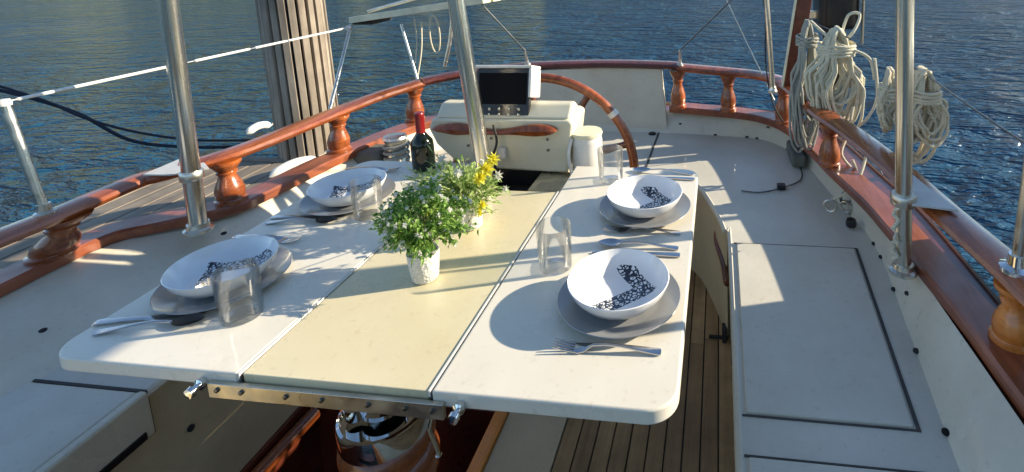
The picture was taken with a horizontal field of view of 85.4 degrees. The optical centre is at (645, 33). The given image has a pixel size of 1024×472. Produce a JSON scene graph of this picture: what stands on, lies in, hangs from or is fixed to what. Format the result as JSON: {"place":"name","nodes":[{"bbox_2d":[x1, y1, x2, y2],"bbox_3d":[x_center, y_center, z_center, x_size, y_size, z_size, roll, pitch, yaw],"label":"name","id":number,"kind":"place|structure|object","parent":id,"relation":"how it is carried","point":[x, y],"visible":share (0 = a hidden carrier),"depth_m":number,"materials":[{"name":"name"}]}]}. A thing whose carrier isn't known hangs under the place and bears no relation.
{"place":"outdoors","nodes":[
{"label":"outdoors","id":0,"kind":"place"},
{"bbox_2d":[246,121,272,134],"bbox_3d":[-2.873,0.693,4.054,0.090,0.070,0.278,4,11,33],"label":"fender","id":1,"kind":"object","parent":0,"point":[253,128],"visible":0.98,"depth_m":3.99,"materials":[{"name":"white plastic"}]},
{"bbox_2d":[0,0,1023,300],"bbox_3d":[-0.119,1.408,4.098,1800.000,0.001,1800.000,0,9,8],"label":"water","id":2,"kind":"structure","parent":0,"point":[970,52],"depth_m":9.82,"materials":[{"name":"blue liquid"}]},
{"bbox_2d":[0,156,288,269],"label":"wooden deck","id":3,"kind":"structure","parent":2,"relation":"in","point":[163,196],"depth_m":2.93,"materials":[{"name":"brown wood"}]},
{"bbox_2d":[269,151,325,177],"bbox_3d":[-2.095,0.787,3.283,0.085,0.071,0.380,6,12,37],"label":"fender","id":4,"kind":"object","parent":3,"relation":"on","point":[284,167],"visible":0.61,"depth_m":3.20,"materials":[{"name":"white plastic"}]},
{"bbox_2d":[255,0,337,160],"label":"dock piling","id":5,"kind":"object","parent":2,"relation":"in","point":[300,76],"visible":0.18,"depth_m":3.39,"materials":[{"name":"wood"}]},
{"bbox_2d":[0,88,234,148],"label":"mooring line","id":6,"kind":"object","parent":5,"relation":"attached to","point":[112,132],"visible":0.57,"depth_m":3.47,"materials":[{"name":"black fabric"}]},
{"bbox_2d":[0,85,250,141],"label":"mooring line","id":7,"kind":"object","parent":5,"relation":"attached to","point":[113,126],"visible":0.84,"depth_m":3.38,"materials":[{"name":"black fabric"}]},
{"bbox_2d":[0,68,1023,471],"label":"sailing yacht","id":8,"kind":"object","parent":2,"relation":"on","point":[818,338],"visible":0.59,"depth_m":1.57,"materials":[{"name":"white wood"}]},
{"bbox_2d":[0,79,437,296],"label":"wooden rail","id":9,"kind":"object","parent":8,"relation":"on","point":[63,240],"visible":0.97,"depth_m":1.94,"materials":[{"name":"brown wood"}]},
{"bbox_2d":[0,98,57,216],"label":"stanchion","id":10,"kind":"object","parent":9,"relation":"on","point":[43,206],"visible":1,"depth_m":1.57,"materials":[{"name":"silver metal"}]},
{"bbox_2d":[12,25,350,100],"bbox_3d":[-1.750,0.086,2.272,0.025,0.028,1.470,0,9,8],"label":"lifeline","id":11,"kind":"object","parent":10,"relation":"attached to","point":[348,27],"visible":0.95,"depth_m":1.93,"materials":[{"name":"white fabric"}]},
{"bbox_2d":[143,0,214,236],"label":"steel pole","id":12,"kind":"object","parent":9,"relation":"attached to","point":[189,171],"visible":1,"depth_m":1.76,"materials":[{"name":"silver metal"}]},
{"bbox_2d":[328,0,500,108],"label":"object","id":13,"kind":"object","parent":9,"relation":"on","point":[373,18],"visible":0.93,"depth_m":2.94,"materials":[{"name":"beige paint"}]},
{"bbox_2d":[429,15,440,53],"bbox_3d":[-1.121,0.006,2.852,0.064,0.208,0.008,0,9,8],"label":"rope loop","id":14,"kind":"object","parent":13,"relation":"hanging from","point":[430,34],"visible":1,"depth_m":2.85,"materials":[{"name":"white fabric"}]},
{"bbox_2d":[59,161,697,471],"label":"folding table","id":15,"kind":"object","parent":8,"relation":"on","point":[371,341],"visible":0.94,"depth_m":1.09,"materials":[{"name":"white plastic"}]},
{"bbox_2d":[92,313,204,335],"bbox_3d":[-1.025,0.601,1.109,0.204,0.014,0.039,-3,9,-8],"label":"spoon","id":16,"kind":"object","parent":15,"relation":"on","point":[187,319],"visible":1,"depth_m":1.11,"materials":[{"name":"metal"}]},
{"bbox_2d":[91,312,205,325],"bbox_3d":[-1.048,0.602,1.136,0.218,0.005,0.020,-3,9,-5],"label":"knife","id":17,"kind":"object","parent":15,"relation":"on","point":[131,319],"visible":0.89,"depth_m":1.13,"materials":[{"name":"metal"}]},
{"bbox_2d":[150,246,291,314],"bbox_3d":[-0.977,0.575,1.250,0.262,0.020,0.262,0,9,8],"label":"dinner plate","id":18,"kind":"object","parent":15,"relation":"on","point":[163,300],"visible":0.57,"depth_m":1.19,"materials":[{"name":"white ceramic"}]},
{"bbox_2d":[161,235,278,298],"bbox_3d":[-0.978,0.551,1.247,0.216,0.054,0.216,-5,10,-18],"label":"bowl","id":19,"kind":"object","parent":18,"relation":"on","point":[187,276],"visible":0.82,"depth_m":1.28,"materials":[{"name":"white ceramic"}]},
{"bbox_2d":[210,258,264,327],"bbox_3d":[-0.858,0.546,1.132,0.083,0.107,0.083,0,9,8],"label":"drinking glass","id":20,"kind":"object","parent":15,"relation":"on","point":[242,315],"visible":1,"depth_m":1.12,"materials":[{"name":"clear glass"}]},
{"bbox_2d":[232,234,302,242],"bbox_3d":[-1.016,0.546,1.439,0.204,0.014,0.026,0,10,10],"label":"fork","id":21,"kind":"object","parent":15,"relation":"on","point":[280,239],"visible":0.94,"depth_m":1.44,"materials":[{"name":"metal"}]},
{"bbox_2d":[265,216,337,224],"bbox_3d":[-0.978,0.531,1.524,0.204,0.014,0.039,-2,9,1],"label":"spoon","id":22,"kind":"object","parent":15,"relation":"on","point":[326,219],"visible":1,"depth_m":1.52,"materials":[{"name":"metal"}]},
{"bbox_2d":[270,215,344,218],"bbox_3d":[-0.977,0.531,1.553,0.218,0.005,0.020,-1,9,2],"label":"knife","id":23,"kind":"object","parent":15,"relation":"on","point":[295,216],"visible":0.85,"depth_m":1.55,"materials":[{"name":"metal"}]},
{"bbox_2d":[299,178,395,215],"bbox_3d":[-0.913,0.506,1.655,0.262,0.020,0.262,0,9,8],"label":"dinner plate","id":24,"kind":"object","parent":15,"relation":"on","point":[308,205],"visible":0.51,"depth_m":1.60,"materials":[{"name":"white ceramic"}]},
{"bbox_2d":[306,168,386,206],"bbox_3d":[-0.914,0.483,1.652,0.216,0.054,0.216,-5,10,-18],"label":"bowl","id":25,"kind":"object","parent":24,"relation":"on","point":[331,190],"visible":0.84,"depth_m":1.69,"materials":[{"name":"white ceramic"}]},
{"bbox_2d":[349,174,383,221],"bbox_3d":[-0.806,0.475,1.551,0.083,0.107,0.083,0,9,8],"label":"drinking glass","id":26,"kind":"object","parent":15,"relation":"on","point":[363,216],"visible":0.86,"depth_m":1.54,"materials":[{"name":"clear glass"}]},
{"bbox_2d":[345,166,400,171],"bbox_3d":[-0.956,0.472,1.878,0.204,0.014,0.026,0,9,10],"label":"fork","id":27,"kind":"object","parent":15,"relation":"on","point":[386,169],"visible":0.96,"depth_m":1.88,"materials":[{"name":"metal"}]},
{"bbox_2d":[410,111,435,173],"bbox_3d":[-0.776,0.373,1.860,0.076,0.208,0.076,0,9,8],"label":"wine bottle","id":28,"kind":"object","parent":15,"relation":"on","point":[422,153],"visible":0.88,"depth_m":1.84,"materials":[{"name":"black glass"}]},
{"bbox_2d":[368,169,478,284],"bbox_3d":[-0.509,0.454,1.247,0.260,0.233,0.200,0,9,8],"label":"potted plant","id":29,"kind":"object","parent":15,"relation":"on","point":[415,240],"visible":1,"depth_m":1.21,"materials":[{"name":"green plant"}]},
{"bbox_2d":[386,146,510,230],"bbox_3d":[-0.512,0.424,1.440,0.330,0.227,0.302,7,13,43],"label":"potted plant","id":30,"kind":"object","parent":15,"relation":"on","point":[458,182],"visible":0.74,"depth_m":1.44,"materials":[{"name":"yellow plant"}]},
{"bbox_2d":[535,216,571,275],"bbox_3d":[-0.216,0.504,1.274,0.083,0.107,0.083,0,9,8],"label":"drinking glass","id":31,"kind":"object","parent":15,"relation":"on","point":[555,266],"visible":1,"depth_m":1.26,"materials":[{"name":"clear glass"}]},
{"bbox_2d":[552,338,661,355],"bbox_3d":[-0.072,0.589,1.009,0.204,0.014,0.026,-1,9,6],"label":"fork","id":32,"kind":"object","parent":15,"relation":"on","point":[580,348],"visible":1,"depth_m":1.01,"materials":[{"name":"metal"}]},
{"bbox_2d":[597,144,622,184],"bbox_3d":[-0.114,0.424,1.738,0.083,0.107,0.083,0,9,8],"label":"drinking glass","id":33,"kind":"object","parent":15,"relation":"on","point":[608,179],"visible":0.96,"depth_m":1.72,"materials":[{"name":"clear glass"}]},
{"bbox_2d":[557,273,680,338],"bbox_3d":[-0.056,0.565,1.145,0.262,0.020,0.262,0,9,8],"label":"dinner plate","id":34,"kind":"object","parent":15,"relation":"on","point":[577,317],"visible":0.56,"depth_m":1.08,"materials":[{"name":"white ceramic"}]},
{"bbox_2d":[567,248,668,319],"bbox_3d":[-0.057,0.541,1.141,0.216,0.054,0.216,-8,11,-33],"label":"bowl","id":35,"kind":"object","parent":34,"relation":"on","point":[618,284],"visible":1,"depth_m":1.17,"materials":[{"name":"white ceramic"}]},
{"bbox_2d":[592,250,679,256],"bbox_3d":[-0.025,0.541,1.320,0.218,0.005,0.020,-1,9,6],"label":"knife","id":36,"kind":"object","parent":15,"relation":"on","point":[671,254],"visible":0.51,"depth_m":1.31,"materials":[{"name":"metal"}]},
{"bbox_2d":[598,238,678,250],"bbox_3d":[-0.019,0.531,1.352,0.204,0.014,0.039,0,9,8],"label":"spoon","id":37,"kind":"object","parent":15,"relation":"on","point":[610,242],"visible":1,"depth_m":1.35,"materials":[{"name":"metal"}]},
{"bbox_2d":[603,224,680,234],"bbox_3d":[-0.010,0.519,1.422,0.204,0.014,0.026,0,9,8],"label":"fork","id":38,"kind":"object","parent":15,"relation":"on","point":[622,229],"visible":1,"depth_m":1.42,"materials":[{"name":"metal"}]},
{"bbox_2d":[599,192,690,227],"bbox_3d":[-0.002,0.498,1.538,0.262,0.020,0.262,0,9,8],"label":"dinner plate","id":39,"kind":"object","parent":15,"relation":"on","point":[679,210],"visible":0.54,"depth_m":1.49,"materials":[{"name":"white ceramic"}]},
{"bbox_2d":[607,175,681,217],"bbox_3d":[-0.002,0.475,1.534,0.216,0.054,0.216,-8,12,-35],"label":"bowl","id":40,"kind":"object","parent":39,"relation":"on","point":[643,196],"visible":1,"depth_m":1.57,"materials":[{"name":"white ceramic"}]},
{"bbox_2d":[628,175,694,180],"bbox_3d":[0.050,0.468,1.746,0.218,0.005,0.020,0,10,10],"label":"knife","id":41,"kind":"object","parent":15,"relation":"on","point":[687,178],"visible":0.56,"depth_m":1.73,"materials":[{"name":"metal"}]},
{"bbox_2d":[633,167,693,174],"bbox_3d":[0.057,0.457,1.786,0.204,0.014,0.039,0,10,11],"label":"spoon","id":42,"kind":"object","parent":15,"relation":"on","point":[641,169],"visible":1,"depth_m":1.79,"materials":[{"name":"metal"}]},
{"bbox_2d":[353,132,411,163],"bbox_3d":[-1.185,0.580,2.519,0.442,0.190,0.192,4,11,32],"label":"winch","id":43,"kind":"object","parent":8,"relation":"on","point":[395,146],"visible":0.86,"depth_m":2.52,"materials":[{"name":"silver metal"}]},
{"bbox_2d":[430,100,584,191],"bbox_3d":[-0.518,0.510,1.944,0.552,0.495,0.400,0,9,8],"label":"steering console","id":44,"kind":"object","parent":8,"relation":"on","point":[531,148],"visible":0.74,"depth_m":1.93,"materials":[{"name":"white plastic"}]},
{"bbox_2d":[447,0,495,189],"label":"steel pole","id":45,"kind":"object","parent":44,"relation":"attached to","point":[468,74],"visible":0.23,"depth_m":1.78,"materials":[{"name":"silver metal"}]},
{"bbox_2d":[476,65,540,116],"bbox_3d":[-0.509,0.229,1.985,0.220,0.240,0.135,0,9,8],"label":"chart plotter","id":46,"kind":"object","parent":44,"relation":"on","point":[508,90],"visible":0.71,"depth_m":1.94,"materials":[{"name":"black plastic"}]},
{"bbox_2d":[453,73,638,167],"bbox_3d":[-0.445,0.583,2.284,0.831,0.831,0.180,0,9,8],"label":"helm","id":47,"kind":"object","parent":44,"relation":"attached to","point":[609,109],"visible":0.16,"depth_m":2.23,"materials":[{"name":"brown wood"}]},
{"bbox_2d":[567,126,602,173],"bbox_3d":[-0.209,0.546,1.962,0.117,0.400,0.129,0,9,8],"label":"white canister","id":48,"kind":"object","parent":44,"relation":"attached to","point":[585,142],"visible":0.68,"depth_m":1.90,"materials":[{"name":"plastic"}]},
{"bbox_2d":[418,59,678,84],"bbox_3d":[-0.518,0.309,3.032,1.448,0.278,0.265,-2,9,-4],"label":"wooden rail","id":49,"kind":"object","parent":8,"relation":"on","point":[563,64],"visible":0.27,"depth_m":3.02,"materials":[{"name":"brown wood"}]},
{"bbox_2d":[481,4,530,64],"bbox_3d":[-0.825,-0.083,2.832,0.036,0.591,0.485,6,12,40],"label":"rigging stay","id":50,"kind":"object","parent":49,"relation":"attached to","point":[527,62],"visible":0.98,"depth_m":2.99,"materials":[{"name":"silver metal"}]},
{"bbox_2d":[741,167,802,192],"bbox_3d":[0.616,0.640,2.394,0.455,0.022,0.136,-11,13,-43],"label":"plug lead","id":51,"kind":"object","parent":8,"relation":"on","point":[781,186],"visible":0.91,"depth_m":2.29,"materials":[{"name":"rubber"}]},
{"bbox_2d":[786,140,805,166],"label":"pulley block","id":52,"kind":"structure","parent":8,"relation":"on","point":[797,159],"depth_m":2.49,"materials":[{"name":"grey plastic"}]},
{"bbox_2d":[809,0,864,137],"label":"outboard motor","id":53,"kind":"object","parent":8,"relation":"attached to","point":[829,14],"visible":0.38,"depth_m":2.68,"materials":[{"name":"plastic"}]},
{"bbox_2d":[823,191,856,227],"bbox_3d":[0.773,0.666,2.040,0.135,0.084,0.141,-7,11,-29],"label":"shackle","id":54,"kind":"object","parent":8,"relation":"on","point":[851,222],"visible":0.76,"depth_m":2.05,"materials":[{"name":"silver metal"}]},
{"bbox_2d":[669,63,1023,417],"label":"wooden rail","id":55,"kind":"object","parent":8,"relation":"on","point":[993,335],"visible":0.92,"depth_m":1.50,"materials":[{"name":"brown wood"}]},
{"bbox_2d":[677,0,731,65],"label":"rigging stay","id":56,"kind":"object","parent":55,"relation":"attached to","point":[679,63],"visible":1,"depth_m":2.88,"materials":[{"name":"silver metal"}]},
{"bbox_2d":[726,0,774,99],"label":"rigging wire","id":57,"kind":"object","parent":55,"relation":"attached to","point":[747,44],"visible":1,"depth_m":2.76,"materials":[{"name":"silver metal"}]},
{"bbox_2d":[764,0,776,93],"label":"steel pole","id":58,"kind":"object","parent":55,"relation":"attached to","point":[772,88],"visible":1,"depth_m":2.42,"materials":[{"name":"silver metal"}]},
{"bbox_2d":[762,0,782,121],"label":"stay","id":59,"kind":"object","parent":55,"relation":"attached to","point":[767,73],"visible":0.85,"depth_m":2.65,"materials":[{"name":"metal"}]},
{"bbox_2d":[781,0,811,86],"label":"wooden post","id":60,"kind":"object","parent":55,"relation":"on","point":[801,11],"visible":0.74,"depth_m":2.50,"materials":[{"name":"brown wood"}]},
{"bbox_2d":[809,19,1023,142],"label":"lifeline","id":61,"kind":"object","parent":60,"relation":"attached to","point":[986,117],"visible":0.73,"depth_m":1.61,"materials":[{"name":"metal"}]},
{"bbox_2d":[788,19,818,152],"bbox_3d":[0.706,0.235,2.340,0.176,0.601,0.099,-8,11,-33],"label":"rope hank","id":62,"kind":"object","parent":61,"relation":"hanging from","point":[804,134],"visible":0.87,"depth_m":2.31,"materials":[{"name":"beige fabric"}]},
{"bbox_2d":[804,11,878,203],"bbox_3d":[0.799,0.300,2.159,0.296,0.750,0.295,0,9,8],"label":"rope hank","id":63,"kind":"object","parent":61,"relation":"hanging from","point":[831,49],"visible":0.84,"depth_m":2.20,"materials":[{"name":"beige fabric"}]},
{"bbox_2d":[876,66,894,132],"bbox_3d":[0.850,0.237,1.885,0.069,0.242,0.104,3,10,26],"label":"rope hank","id":64,"kind":"object","parent":61,"relation":"hanging from","point":[885,111],"visible":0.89,"depth_m":1.87,"materials":[{"name":"beige fabric"}]},
{"bbox_2d":[893,65,949,164],"bbox_3d":[0.966,0.296,1.890,0.210,0.362,0.135,0,9,8],"label":"rope hank","id":65,"kind":"object","parent":61,"relation":"hanging from","point":[929,100],"visible":0.73,"depth_m":1.86,"materials":[{"name":"beige fabric"}]},
{"bbox_2d":[889,0,958,279],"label":"steel pole","id":66,"kind":"object","parent":55,"relation":"attached to","point":[909,192],"visible":0.98,"depth_m":1.45,"materials":[{"name":"silver metal"}]},
{"bbox_2d":[890,207,900,261],"bbox_3d":[0.696,0.559,1.495,0.020,0.181,0.034,0,9,8],"label":"rope lashing","id":67,"kind":"object","parent":66,"relation":"attached to","point":[895,236],"visible":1,"depth_m":1.49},
{"bbox_2d":[998,160,1023,278],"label":"stanchion","id":68,"kind":"object","parent":55,"relation":"on","point":[1011,264],"visible":1,"depth_m":1.17,"materials":[{"name":"silver metal"}]}
]}

